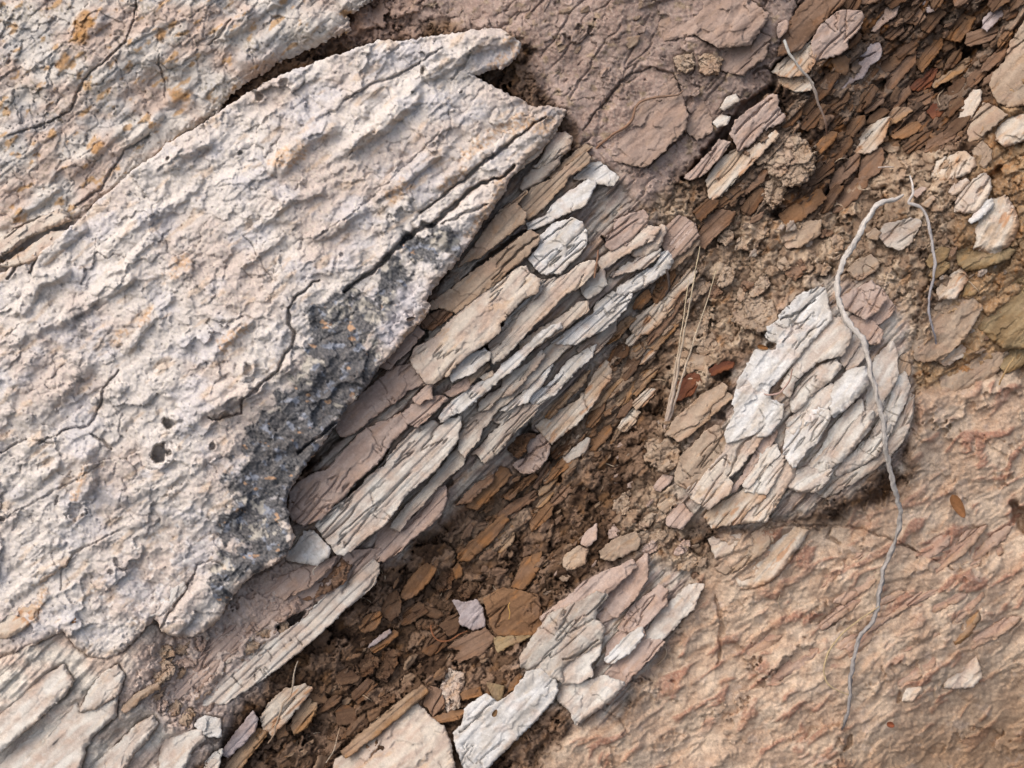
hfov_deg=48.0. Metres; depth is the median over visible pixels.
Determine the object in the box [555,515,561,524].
stone chip
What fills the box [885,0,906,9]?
shale flake
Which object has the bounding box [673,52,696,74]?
earth clod
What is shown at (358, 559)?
shale plate
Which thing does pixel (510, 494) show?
stone chip
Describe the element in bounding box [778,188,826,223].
shale plate
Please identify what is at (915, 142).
shale flake
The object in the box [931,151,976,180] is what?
rock block
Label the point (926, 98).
stone chip
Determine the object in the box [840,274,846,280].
stone
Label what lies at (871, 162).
rock block
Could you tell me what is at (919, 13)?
stone chip
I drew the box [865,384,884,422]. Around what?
shale rib
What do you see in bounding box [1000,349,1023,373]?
rock lump
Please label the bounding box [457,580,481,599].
earth clod
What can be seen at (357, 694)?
earth clod
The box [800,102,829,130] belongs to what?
shale flake
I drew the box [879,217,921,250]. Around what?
shale plate
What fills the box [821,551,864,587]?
rock rib
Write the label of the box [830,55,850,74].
stone chip
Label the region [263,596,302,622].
earth clod
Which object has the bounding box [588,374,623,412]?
shale plate
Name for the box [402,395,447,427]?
shale block
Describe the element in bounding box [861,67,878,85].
shale flake
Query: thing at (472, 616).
stone chip
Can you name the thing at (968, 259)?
rock block
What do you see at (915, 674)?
rock rib
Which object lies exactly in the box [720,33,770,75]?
rock block
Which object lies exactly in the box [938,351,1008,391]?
rock block
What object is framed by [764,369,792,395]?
rootlet
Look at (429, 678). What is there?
stone chip
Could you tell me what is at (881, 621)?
rock rib
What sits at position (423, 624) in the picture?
earth clod
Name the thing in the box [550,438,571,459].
shale flake
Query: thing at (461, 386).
stone chip
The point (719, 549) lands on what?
stone
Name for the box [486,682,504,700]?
stone chip
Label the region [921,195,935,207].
stone
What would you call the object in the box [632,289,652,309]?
shale flake
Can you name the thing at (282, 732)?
stone chip
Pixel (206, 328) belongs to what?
limestone slab
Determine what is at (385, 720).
shale rod
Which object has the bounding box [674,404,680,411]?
stone
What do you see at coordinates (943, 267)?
rock lump
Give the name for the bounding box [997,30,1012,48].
shale flake
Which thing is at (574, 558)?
stone
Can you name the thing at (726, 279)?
earth clod
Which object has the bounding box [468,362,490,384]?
stone chip
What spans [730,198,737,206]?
stone chip
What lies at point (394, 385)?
shale plate
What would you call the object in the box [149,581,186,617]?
rock finger
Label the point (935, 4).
shale flake
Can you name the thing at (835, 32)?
rock block
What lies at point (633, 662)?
shale plate
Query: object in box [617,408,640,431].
shale flake
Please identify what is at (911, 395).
shale sliver
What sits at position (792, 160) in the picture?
earth clod
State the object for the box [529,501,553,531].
shale flake
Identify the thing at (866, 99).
shale flake
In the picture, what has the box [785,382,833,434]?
shale rib
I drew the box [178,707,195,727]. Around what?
rock lump
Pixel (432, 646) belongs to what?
earth clod
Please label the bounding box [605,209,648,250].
shale plate
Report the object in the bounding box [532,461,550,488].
stone chip
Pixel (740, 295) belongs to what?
earth clod
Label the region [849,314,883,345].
shale block
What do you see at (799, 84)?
rock block
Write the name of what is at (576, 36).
stone
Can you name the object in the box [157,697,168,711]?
rock lump
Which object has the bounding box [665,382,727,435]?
shale plate
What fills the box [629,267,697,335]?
shale plate
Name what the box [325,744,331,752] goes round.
stone chip
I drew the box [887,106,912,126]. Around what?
shale plate
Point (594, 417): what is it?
shale flake
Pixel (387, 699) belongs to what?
earth clod
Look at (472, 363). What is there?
shale plate
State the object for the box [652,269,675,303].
shale flake
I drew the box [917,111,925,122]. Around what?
stone chip
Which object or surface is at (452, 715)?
stone chip
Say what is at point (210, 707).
stone
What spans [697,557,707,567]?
stone
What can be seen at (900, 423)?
shale rib
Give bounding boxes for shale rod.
[340,684,428,758]
[455,474,494,505]
[457,514,509,561]
[466,466,512,510]
[497,490,537,516]
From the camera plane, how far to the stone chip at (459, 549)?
0.94 m
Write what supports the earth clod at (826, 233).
on the ground
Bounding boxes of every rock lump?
[150,690,164,701]
[151,658,174,684]
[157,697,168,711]
[158,644,175,658]
[168,700,182,716]
[175,643,188,654]
[176,658,198,668]
[176,666,185,678]
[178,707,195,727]
[196,636,206,651]
[244,640,260,655]
[255,629,270,637]
[278,621,288,632]
[285,530,330,565]
[580,269,607,298]
[608,524,619,538]
[612,492,629,514]
[631,224,667,257]
[638,528,657,544]
[639,512,656,530]
[642,540,657,554]
[650,528,676,546]
[653,474,672,492]
[655,510,668,522]
[657,495,675,512]
[665,502,692,529]
[674,539,690,555]
[677,555,697,571]
[925,246,949,268]
[928,260,949,278]
[936,268,967,300]
[938,344,966,365]
[962,281,981,296]
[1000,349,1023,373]
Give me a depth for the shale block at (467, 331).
0.86 m
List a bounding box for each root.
[268,661,297,743]
[326,728,339,762]
[834,194,903,728]
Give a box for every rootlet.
[430,625,466,641]
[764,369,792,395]
[823,606,878,694]
[999,357,1013,384]
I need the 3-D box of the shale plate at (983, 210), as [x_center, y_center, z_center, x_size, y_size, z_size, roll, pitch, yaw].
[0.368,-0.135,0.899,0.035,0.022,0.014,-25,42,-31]
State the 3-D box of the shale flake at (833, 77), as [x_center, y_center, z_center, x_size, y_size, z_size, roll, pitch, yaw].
[0.250,-0.238,0.924,0.019,0.025,0.038,27,43,33]
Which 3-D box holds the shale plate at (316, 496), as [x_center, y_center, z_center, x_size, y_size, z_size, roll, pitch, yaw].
[-0.127,0.066,0.891,0.105,0.088,0.041,-15,38,-20]
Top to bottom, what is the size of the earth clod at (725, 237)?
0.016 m
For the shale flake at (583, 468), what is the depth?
0.92 m
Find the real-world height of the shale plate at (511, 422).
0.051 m
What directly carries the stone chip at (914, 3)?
on the ground
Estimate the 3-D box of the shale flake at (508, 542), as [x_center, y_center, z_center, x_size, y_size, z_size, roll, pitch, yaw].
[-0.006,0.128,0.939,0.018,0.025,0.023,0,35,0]
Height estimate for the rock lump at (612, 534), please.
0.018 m
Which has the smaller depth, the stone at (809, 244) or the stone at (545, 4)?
the stone at (545, 4)
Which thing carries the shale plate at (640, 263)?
on the shale finger at (645, 278)
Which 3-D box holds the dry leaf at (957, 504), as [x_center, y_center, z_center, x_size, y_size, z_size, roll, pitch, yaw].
[0.351,0.096,0.905,0.008,0.021,0.002,-28,-1,15]
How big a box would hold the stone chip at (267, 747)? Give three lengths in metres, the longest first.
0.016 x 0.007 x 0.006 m
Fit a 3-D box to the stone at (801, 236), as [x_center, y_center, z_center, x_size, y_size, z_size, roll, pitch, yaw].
[0.231,-0.120,0.919,0.031,0.025,0.033,6,36,9]
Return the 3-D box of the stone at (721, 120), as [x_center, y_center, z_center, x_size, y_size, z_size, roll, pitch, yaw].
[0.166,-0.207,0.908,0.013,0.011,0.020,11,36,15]
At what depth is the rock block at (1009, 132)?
0.91 m
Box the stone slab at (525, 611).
[483,587,541,635]
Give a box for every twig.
[593,250,598,277]
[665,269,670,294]
[783,39,827,134]
[907,176,936,343]
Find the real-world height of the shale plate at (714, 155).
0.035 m
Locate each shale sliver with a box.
[503,190,527,207]
[548,143,592,178]
[604,627,644,663]
[898,353,911,376]
[904,393,914,424]
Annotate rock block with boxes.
[0,603,39,638]
[159,729,205,767]
[194,715,221,737]
[333,703,455,767]
[657,0,769,48]
[674,424,725,489]
[686,434,762,510]
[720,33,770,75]
[724,384,783,443]
[771,39,816,78]
[777,0,845,56]
[778,76,813,91]
[811,10,864,61]
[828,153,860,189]
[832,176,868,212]
[835,42,881,88]
[858,147,884,180]
[871,6,899,31]
[911,297,982,362]
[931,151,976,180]
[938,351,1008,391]
[944,656,981,688]
[954,172,991,213]
[956,245,1016,271]
[958,89,981,122]
[967,102,1007,141]
[994,114,1023,146]
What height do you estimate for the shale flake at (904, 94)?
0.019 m
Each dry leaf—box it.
[492,709,496,716]
[757,344,767,349]
[887,722,894,727]
[950,495,965,517]
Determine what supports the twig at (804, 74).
on the shale flake at (825, 142)
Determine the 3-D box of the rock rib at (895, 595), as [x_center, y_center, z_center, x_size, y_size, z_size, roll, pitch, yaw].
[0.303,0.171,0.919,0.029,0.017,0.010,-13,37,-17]
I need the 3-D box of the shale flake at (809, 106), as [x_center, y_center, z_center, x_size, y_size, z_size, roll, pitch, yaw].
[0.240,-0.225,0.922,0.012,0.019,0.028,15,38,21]
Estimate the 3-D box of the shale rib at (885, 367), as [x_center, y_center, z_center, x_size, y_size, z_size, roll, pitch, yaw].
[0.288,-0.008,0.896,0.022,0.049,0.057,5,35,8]
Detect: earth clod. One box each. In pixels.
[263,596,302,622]
[302,557,351,600]
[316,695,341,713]
[327,726,347,740]
[335,669,360,685]
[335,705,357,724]
[351,677,377,704]
[355,652,380,676]
[376,648,402,682]
[379,692,395,707]
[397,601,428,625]
[416,618,438,632]
[422,633,447,656]
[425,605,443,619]
[435,568,454,593]
[439,668,464,711]
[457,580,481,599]
[507,433,535,458]
[643,434,681,473]
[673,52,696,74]
[694,313,710,336]
[695,278,710,294]
[695,331,717,355]
[697,53,723,75]
[706,285,722,298]
[716,266,735,287]
[717,229,733,246]
[730,293,780,334]
[735,236,750,250]
[737,288,744,301]
[740,280,753,291]
[749,274,770,297]
[754,131,816,187]
[754,226,769,241]
[759,175,786,209]
[776,256,790,270]
[785,258,807,280]
[820,229,833,237]
[820,263,831,275]
[830,233,844,251]
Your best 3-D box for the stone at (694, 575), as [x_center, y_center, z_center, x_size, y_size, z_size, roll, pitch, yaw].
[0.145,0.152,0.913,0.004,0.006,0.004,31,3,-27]
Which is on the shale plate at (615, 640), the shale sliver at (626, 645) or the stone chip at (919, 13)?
the shale sliver at (626, 645)
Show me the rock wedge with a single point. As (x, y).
(531, 158)
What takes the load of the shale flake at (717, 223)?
on the ground
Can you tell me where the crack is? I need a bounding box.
[591,90,682,156]
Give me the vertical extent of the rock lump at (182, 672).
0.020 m
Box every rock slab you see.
[0,664,73,752]
[0,696,118,767]
[80,664,124,712]
[453,668,558,767]
[729,93,785,151]
[736,286,831,392]
[978,276,1023,349]
[989,21,1023,107]
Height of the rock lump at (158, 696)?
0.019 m
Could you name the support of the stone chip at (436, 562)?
on the ground
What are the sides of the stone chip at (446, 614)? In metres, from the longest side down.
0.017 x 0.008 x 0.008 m
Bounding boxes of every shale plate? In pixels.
[170,548,381,700]
[203,559,379,705]
[204,748,222,767]
[222,711,258,757]
[224,728,267,767]
[259,683,312,735]
[271,555,337,600]
[287,412,407,526]
[289,698,317,734]
[315,416,461,555]
[335,363,425,436]
[372,485,447,562]
[380,326,424,369]
[390,446,465,531]
[438,322,562,422]
[449,348,490,382]
[458,388,520,458]
[470,403,540,464]
[478,349,545,411]
[487,299,535,358]
[490,260,595,363]
[499,364,553,411]
[501,271,568,331]
[516,324,582,395]
[518,152,591,219]
[519,300,589,349]
[526,179,596,229]
[528,217,587,275]
[529,344,596,404]
[535,360,611,444]
[539,559,637,622]
[545,370,590,419]
[551,291,632,345]
[562,644,601,684]
[573,161,619,186]
[577,320,616,354]
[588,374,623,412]
[596,553,648,623]
[598,225,661,269]
[604,638,665,704]
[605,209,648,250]
[605,625,645,664]
[610,248,661,277]
[617,584,668,632]
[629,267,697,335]
[645,583,704,639]
[647,286,689,345]
[647,301,687,350]
[662,215,699,259]
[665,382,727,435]
[669,222,697,248]
[669,239,699,271]
[669,392,733,441]
[684,139,730,180]
[704,488,766,528]
[705,130,779,199]
[715,526,773,574]
[730,429,777,493]
[735,526,809,589]
[740,460,795,524]
[742,444,780,488]
[744,453,785,494]
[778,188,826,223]
[853,116,891,153]
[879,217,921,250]
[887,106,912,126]
[932,56,969,87]
[968,198,993,223]
[981,4,1009,31]
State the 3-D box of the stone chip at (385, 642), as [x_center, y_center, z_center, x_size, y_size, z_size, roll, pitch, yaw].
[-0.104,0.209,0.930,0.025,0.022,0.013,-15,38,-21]
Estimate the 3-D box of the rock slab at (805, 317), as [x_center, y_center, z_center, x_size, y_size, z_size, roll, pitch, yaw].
[0.212,-0.033,0.896,0.101,0.078,0.043,-22,41,-28]
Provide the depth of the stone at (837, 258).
0.91 m
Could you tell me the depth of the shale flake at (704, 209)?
0.90 m
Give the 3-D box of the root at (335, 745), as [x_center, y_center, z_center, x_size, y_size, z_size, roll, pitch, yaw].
[-0.141,0.284,0.905,0.011,0.020,0.018,0,35,0]
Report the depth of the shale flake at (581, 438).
0.92 m
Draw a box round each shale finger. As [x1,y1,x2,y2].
[519,155,561,191]
[532,131,572,168]
[616,250,673,294]
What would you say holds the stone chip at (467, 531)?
on the ground
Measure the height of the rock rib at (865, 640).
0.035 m
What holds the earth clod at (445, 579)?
on the ground
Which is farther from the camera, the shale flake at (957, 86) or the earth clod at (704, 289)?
the shale flake at (957, 86)
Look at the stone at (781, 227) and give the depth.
0.91 m
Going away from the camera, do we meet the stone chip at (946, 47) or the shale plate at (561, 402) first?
the shale plate at (561, 402)
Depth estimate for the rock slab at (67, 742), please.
0.87 m
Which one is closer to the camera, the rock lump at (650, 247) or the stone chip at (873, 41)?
the rock lump at (650, 247)
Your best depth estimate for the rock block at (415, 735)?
0.90 m
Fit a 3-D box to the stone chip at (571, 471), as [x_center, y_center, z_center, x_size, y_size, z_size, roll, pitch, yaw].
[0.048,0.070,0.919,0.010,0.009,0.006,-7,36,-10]
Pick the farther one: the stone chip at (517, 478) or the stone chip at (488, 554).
the stone chip at (488, 554)
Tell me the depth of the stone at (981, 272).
0.90 m
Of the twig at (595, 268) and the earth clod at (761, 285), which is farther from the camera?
the earth clod at (761, 285)
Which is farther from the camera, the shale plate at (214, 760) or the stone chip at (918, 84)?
the stone chip at (918, 84)
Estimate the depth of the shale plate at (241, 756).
0.91 m
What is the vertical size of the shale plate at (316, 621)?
0.117 m
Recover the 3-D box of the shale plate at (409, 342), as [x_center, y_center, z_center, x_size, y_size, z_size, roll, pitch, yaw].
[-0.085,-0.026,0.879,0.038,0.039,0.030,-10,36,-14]
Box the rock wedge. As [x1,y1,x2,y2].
[493,120,560,178]
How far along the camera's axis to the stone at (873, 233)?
0.91 m
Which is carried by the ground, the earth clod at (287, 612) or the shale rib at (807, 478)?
the shale rib at (807, 478)
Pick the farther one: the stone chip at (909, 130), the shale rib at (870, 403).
the stone chip at (909, 130)
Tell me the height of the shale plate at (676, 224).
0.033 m
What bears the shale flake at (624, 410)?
on the ground
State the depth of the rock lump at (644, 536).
0.91 m
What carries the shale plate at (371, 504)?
on the ground
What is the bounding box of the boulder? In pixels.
[973,194,1019,253]
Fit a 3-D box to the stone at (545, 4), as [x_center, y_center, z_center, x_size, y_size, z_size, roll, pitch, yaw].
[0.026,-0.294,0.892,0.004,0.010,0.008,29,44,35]
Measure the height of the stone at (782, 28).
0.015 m
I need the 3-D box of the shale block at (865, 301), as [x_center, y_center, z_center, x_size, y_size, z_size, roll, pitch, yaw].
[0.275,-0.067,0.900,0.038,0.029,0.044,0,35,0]
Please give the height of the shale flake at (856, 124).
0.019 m
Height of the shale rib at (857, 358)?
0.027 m
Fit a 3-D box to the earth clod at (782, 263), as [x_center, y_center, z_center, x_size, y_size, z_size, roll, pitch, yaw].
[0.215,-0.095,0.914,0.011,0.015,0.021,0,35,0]
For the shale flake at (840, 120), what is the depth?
0.93 m
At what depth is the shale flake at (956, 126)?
0.92 m
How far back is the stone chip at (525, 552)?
0.93 m
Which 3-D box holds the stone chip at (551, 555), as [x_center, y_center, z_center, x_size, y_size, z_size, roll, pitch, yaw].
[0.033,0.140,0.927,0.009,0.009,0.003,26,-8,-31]
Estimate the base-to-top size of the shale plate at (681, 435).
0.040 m
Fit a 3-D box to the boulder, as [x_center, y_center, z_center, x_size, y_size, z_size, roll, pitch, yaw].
[0.380,-0.127,0.911,0.042,0.047,0.058,0,35,0]
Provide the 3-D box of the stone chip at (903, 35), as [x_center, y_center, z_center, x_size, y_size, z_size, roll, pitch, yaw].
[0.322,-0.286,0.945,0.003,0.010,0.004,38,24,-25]
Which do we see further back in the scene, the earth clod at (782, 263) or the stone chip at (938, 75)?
the stone chip at (938, 75)
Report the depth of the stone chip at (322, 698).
0.92 m
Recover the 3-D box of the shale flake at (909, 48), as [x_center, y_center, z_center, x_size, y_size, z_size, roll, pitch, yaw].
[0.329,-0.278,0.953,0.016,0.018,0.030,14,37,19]
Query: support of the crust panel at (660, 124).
on the ground
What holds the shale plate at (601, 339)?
on the shale plate at (554, 386)
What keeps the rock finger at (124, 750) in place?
on the rock slab at (67, 742)
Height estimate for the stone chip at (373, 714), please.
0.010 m
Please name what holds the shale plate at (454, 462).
on the ground
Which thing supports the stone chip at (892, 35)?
on the ground
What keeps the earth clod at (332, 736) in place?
on the ground
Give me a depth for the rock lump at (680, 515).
0.91 m
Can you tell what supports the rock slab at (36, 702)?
on the rock slab at (67, 742)
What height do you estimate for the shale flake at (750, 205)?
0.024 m
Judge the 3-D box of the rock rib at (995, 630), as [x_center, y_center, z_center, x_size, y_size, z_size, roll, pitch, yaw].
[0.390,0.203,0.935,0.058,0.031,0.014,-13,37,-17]
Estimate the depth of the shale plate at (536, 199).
0.88 m
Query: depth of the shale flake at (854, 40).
0.92 m
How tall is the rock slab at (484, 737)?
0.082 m
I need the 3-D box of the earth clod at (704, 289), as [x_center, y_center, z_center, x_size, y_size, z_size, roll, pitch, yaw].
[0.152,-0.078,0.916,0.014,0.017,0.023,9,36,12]
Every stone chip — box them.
[261,744,272,752]
[275,724,288,739]
[298,749,308,756]
[304,728,310,733]
[307,684,327,704]
[313,754,327,767]
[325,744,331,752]
[342,697,352,704]
[346,653,361,660]
[346,712,365,736]
[358,611,382,633]
[367,706,381,721]
[368,629,391,647]
[370,629,398,652]
[381,590,401,622]
[393,578,398,588]
[400,563,436,600]
[401,672,414,683]
[403,654,417,669]
[412,384,432,404]
[415,593,424,601]
[418,635,425,644]
[423,683,444,716]
[425,675,433,682]
[428,299,437,310]
[431,559,439,566]
[432,709,463,722]
[433,666,444,677]
[439,612,459,636]
[441,605,450,621]
[444,376,471,396]
[445,589,453,599]
[448,627,494,662]
[452,599,485,630]
[453,563,462,579]
[456,545,463,553]
[459,686,482,700]
[461,523,472,538]
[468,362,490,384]
[476,522,486,527]
[477,594,489,604]
[479,370,493,380]
[479,548,497,560]
[480,565,487,571]
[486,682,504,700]
[488,567,508,576]
[494,635,530,652]
[499,473,537,500]
[500,549,506,557]
[507,674,522,692]
[510,551,541,589]
[512,475,520,481]
[522,544,539,556]
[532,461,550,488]
[538,476,558,495]
[538,518,550,532]
[547,551,554,560]
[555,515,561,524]
[563,437,590,462]
[563,543,571,551]
[566,465,576,475]
[584,494,589,503]
[591,451,601,457]
[604,408,611,416]
[610,423,620,445]
[676,372,701,401]
[686,353,712,370]
[709,360,734,376]
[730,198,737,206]
[750,211,764,223]
[784,193,791,199]
[817,114,833,129]
[823,178,829,183]
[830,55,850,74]
[835,130,843,140]
[847,148,852,155]
[860,5,868,11]
[862,33,869,41]
[870,35,875,43]
[884,26,904,40]
[888,87,899,103]
[891,121,921,139]
[892,141,899,147]
[893,18,903,26]
[898,31,908,40]
[903,8,926,25]
[906,91,933,108]
[910,68,937,91]
[911,0,919,7]
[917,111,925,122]
[927,103,944,119]
[930,144,938,152]
[932,117,937,124]
[933,24,943,32]
[934,59,943,68]
[935,71,941,78]
[938,122,949,128]
[940,41,955,52]
[942,30,948,37]
[943,22,951,27]
[979,54,987,62]
[982,72,992,87]
[989,40,996,47]
[1002,9,1010,19]
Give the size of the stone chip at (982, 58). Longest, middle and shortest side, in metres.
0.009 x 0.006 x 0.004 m
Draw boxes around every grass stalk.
[663,280,688,427]
[664,246,699,428]
[666,271,715,426]
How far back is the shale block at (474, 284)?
0.87 m
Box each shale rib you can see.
[780,317,851,397]
[782,407,830,467]
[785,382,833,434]
[787,465,833,492]
[789,358,841,412]
[808,398,864,464]
[810,410,874,472]
[817,424,909,497]
[829,366,868,417]
[832,412,891,476]
[839,334,860,366]
[846,344,864,370]
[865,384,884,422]
[872,341,898,407]
[878,371,910,433]
[889,397,913,436]
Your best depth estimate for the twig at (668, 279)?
0.88 m
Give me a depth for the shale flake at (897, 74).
0.95 m
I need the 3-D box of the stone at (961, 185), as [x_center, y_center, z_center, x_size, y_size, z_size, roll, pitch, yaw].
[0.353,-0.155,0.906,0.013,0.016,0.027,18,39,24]
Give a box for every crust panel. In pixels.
[597,71,688,167]
[685,98,712,140]
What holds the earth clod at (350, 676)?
on the ground
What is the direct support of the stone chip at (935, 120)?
on the ground
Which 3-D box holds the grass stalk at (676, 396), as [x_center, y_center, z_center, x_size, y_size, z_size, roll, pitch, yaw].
[0.140,-0.024,0.888,0.006,0.120,0.055,25,42,31]
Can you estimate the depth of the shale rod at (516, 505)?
0.93 m
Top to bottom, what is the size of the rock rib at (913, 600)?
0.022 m
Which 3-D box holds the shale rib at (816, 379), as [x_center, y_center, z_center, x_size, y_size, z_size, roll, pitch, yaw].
[0.234,-0.001,0.892,0.054,0.045,0.030,-14,37,-19]
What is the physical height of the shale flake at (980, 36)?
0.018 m
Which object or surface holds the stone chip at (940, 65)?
on the ground
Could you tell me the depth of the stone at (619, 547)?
0.91 m
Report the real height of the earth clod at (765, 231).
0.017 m
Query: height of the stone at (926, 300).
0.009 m
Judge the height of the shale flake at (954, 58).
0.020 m
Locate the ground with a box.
[0,0,1023,767]
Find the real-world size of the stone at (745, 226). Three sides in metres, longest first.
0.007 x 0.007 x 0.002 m
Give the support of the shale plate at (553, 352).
on the ground
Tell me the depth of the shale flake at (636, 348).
0.91 m
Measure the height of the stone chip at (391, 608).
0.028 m
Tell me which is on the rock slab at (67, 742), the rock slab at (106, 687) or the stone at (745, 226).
the rock slab at (106, 687)
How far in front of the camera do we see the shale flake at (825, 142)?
0.92 m
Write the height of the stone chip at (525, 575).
0.032 m
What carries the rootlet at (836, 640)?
on the ground
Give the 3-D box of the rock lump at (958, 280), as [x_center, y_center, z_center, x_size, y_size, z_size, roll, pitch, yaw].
[0.348,-0.078,0.909,0.020,0.027,0.035,19,39,25]
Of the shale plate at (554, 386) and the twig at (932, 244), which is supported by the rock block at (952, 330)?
the twig at (932, 244)
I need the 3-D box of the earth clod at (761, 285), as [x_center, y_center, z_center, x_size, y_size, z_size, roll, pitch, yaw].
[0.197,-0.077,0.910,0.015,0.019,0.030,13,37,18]
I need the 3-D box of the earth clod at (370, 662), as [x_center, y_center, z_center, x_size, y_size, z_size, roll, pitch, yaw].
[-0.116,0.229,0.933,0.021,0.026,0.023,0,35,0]
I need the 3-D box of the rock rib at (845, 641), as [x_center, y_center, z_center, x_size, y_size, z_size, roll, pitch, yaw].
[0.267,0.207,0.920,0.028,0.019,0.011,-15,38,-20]
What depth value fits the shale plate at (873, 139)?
0.93 m
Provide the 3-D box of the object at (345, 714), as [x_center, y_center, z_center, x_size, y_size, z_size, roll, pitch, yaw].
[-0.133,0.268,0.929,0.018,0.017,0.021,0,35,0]
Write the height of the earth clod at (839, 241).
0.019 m
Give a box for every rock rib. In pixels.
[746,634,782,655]
[771,648,818,682]
[818,599,860,629]
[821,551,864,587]
[831,631,872,668]
[833,571,875,604]
[835,634,857,649]
[867,604,907,633]
[880,590,904,605]
[898,657,935,686]
[901,589,937,607]
[915,535,950,560]
[932,592,967,612]
[935,525,987,572]
[952,592,983,623]
[959,559,981,572]
[971,616,1021,649]
[974,525,1012,559]
[996,546,1003,555]
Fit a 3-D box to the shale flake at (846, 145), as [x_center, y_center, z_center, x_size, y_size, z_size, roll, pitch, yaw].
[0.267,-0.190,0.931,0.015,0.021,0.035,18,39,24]
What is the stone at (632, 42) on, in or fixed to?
on the ground
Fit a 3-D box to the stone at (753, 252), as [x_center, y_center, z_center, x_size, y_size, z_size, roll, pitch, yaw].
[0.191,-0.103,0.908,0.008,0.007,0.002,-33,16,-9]
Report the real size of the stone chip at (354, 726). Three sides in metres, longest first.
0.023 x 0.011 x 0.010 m
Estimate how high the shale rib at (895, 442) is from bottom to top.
0.058 m
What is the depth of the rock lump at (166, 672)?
0.88 m
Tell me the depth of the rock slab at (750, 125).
0.90 m
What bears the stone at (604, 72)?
on the ground
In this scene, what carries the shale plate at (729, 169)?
on the ground
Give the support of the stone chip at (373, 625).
on the ground
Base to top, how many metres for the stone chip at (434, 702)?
0.026 m
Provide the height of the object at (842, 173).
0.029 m
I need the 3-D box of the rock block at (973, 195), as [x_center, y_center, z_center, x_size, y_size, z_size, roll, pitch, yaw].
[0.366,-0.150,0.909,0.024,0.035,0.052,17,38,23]
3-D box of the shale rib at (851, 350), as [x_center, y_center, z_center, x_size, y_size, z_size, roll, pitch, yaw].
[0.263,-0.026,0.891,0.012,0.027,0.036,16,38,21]
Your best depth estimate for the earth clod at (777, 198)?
0.91 m
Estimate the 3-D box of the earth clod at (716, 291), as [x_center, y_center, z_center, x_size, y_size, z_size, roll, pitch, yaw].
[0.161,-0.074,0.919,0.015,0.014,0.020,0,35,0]
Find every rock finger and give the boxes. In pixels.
[0,209,71,256]
[0,230,64,267]
[25,554,71,587]
[93,715,158,767]
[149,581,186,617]
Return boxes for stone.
[121,681,162,712]
[206,702,214,712]
[518,5,529,11]
[525,11,532,18]
[542,0,549,11]
[557,45,567,52]
[559,8,572,14]
[559,574,570,581]
[562,545,588,570]
[570,30,585,43]
[574,45,580,53]
[580,5,588,12]
[581,523,597,546]
[599,67,610,77]
[599,531,641,560]
[607,523,613,530]
[626,35,640,48]
[634,24,646,33]
[646,499,652,506]
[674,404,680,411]
[691,90,699,96]
[691,572,697,578]
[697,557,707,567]
[708,533,741,558]
[713,114,730,127]
[719,94,739,110]
[741,222,748,229]
[749,249,756,256]
[768,240,778,249]
[776,20,788,38]
[777,224,784,230]
[783,219,821,248]
[785,275,793,285]
[786,220,796,231]
[804,240,812,246]
[832,254,841,261]
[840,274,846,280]
[846,254,880,280]
[865,228,881,239]
[902,684,922,701]
[914,187,926,197]
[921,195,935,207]
[922,1,937,12]
[924,295,932,304]
[948,178,969,195]
[949,247,956,255]
[953,610,980,644]
[972,140,991,167]
[975,348,985,353]
[977,268,986,276]
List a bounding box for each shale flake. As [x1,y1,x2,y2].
[493,527,514,552]
[496,520,514,538]
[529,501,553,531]
[536,490,553,508]
[543,451,572,484]
[549,485,571,505]
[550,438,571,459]
[574,460,593,476]
[575,431,587,443]
[585,402,605,427]
[589,424,612,451]
[606,316,636,343]
[607,343,629,368]
[616,381,634,406]
[616,398,633,418]
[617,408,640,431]
[621,341,643,380]
[624,366,657,395]
[625,329,640,345]
[629,339,646,355]
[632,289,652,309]
[632,388,655,410]
[639,347,659,364]
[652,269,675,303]
[692,198,719,221]
[697,208,735,248]
[717,181,744,208]
[740,169,767,196]
[740,187,764,215]
[781,105,803,127]
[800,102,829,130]
[802,93,817,115]
[806,158,834,186]
[810,72,839,104]
[813,131,837,153]
[820,184,843,213]
[826,92,850,113]
[830,136,852,159]
[831,103,853,128]
[840,0,861,9]
[845,115,865,137]
[846,32,861,50]
[855,84,878,112]
[861,0,878,4]
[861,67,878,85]
[864,95,884,113]
[866,107,889,124]
[881,54,901,72]
[882,51,916,91]
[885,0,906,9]
[891,85,911,108]
[896,39,918,59]
[902,128,932,154]
[915,37,943,72]
[920,8,946,33]
[924,132,956,152]
[929,0,943,10]
[942,115,970,139]
[943,48,961,70]
[946,97,964,117]
[947,77,965,95]
[953,0,968,6]
[964,25,997,46]
[966,67,987,87]
[980,47,1006,71]
[987,0,1010,12]
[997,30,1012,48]
[1006,9,1018,20]
[1009,0,1023,11]
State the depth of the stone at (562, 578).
0.91 m
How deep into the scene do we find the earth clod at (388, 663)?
0.93 m
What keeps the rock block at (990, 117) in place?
on the ground
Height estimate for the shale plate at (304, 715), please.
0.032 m
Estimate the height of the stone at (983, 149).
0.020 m
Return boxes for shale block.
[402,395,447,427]
[409,265,540,384]
[421,309,452,330]
[434,229,540,313]
[457,202,526,267]
[513,433,550,473]
[519,591,607,682]
[556,675,624,725]
[841,280,887,320]
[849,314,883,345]
[869,295,895,324]
[945,13,975,42]
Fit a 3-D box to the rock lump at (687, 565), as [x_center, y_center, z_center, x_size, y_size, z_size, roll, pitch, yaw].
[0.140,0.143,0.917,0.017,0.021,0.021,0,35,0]
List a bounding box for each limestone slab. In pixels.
[0,0,372,272]
[0,28,566,659]
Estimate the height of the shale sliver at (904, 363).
0.020 m
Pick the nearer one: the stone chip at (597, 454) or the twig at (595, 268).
the twig at (595, 268)
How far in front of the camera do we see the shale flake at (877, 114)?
0.94 m

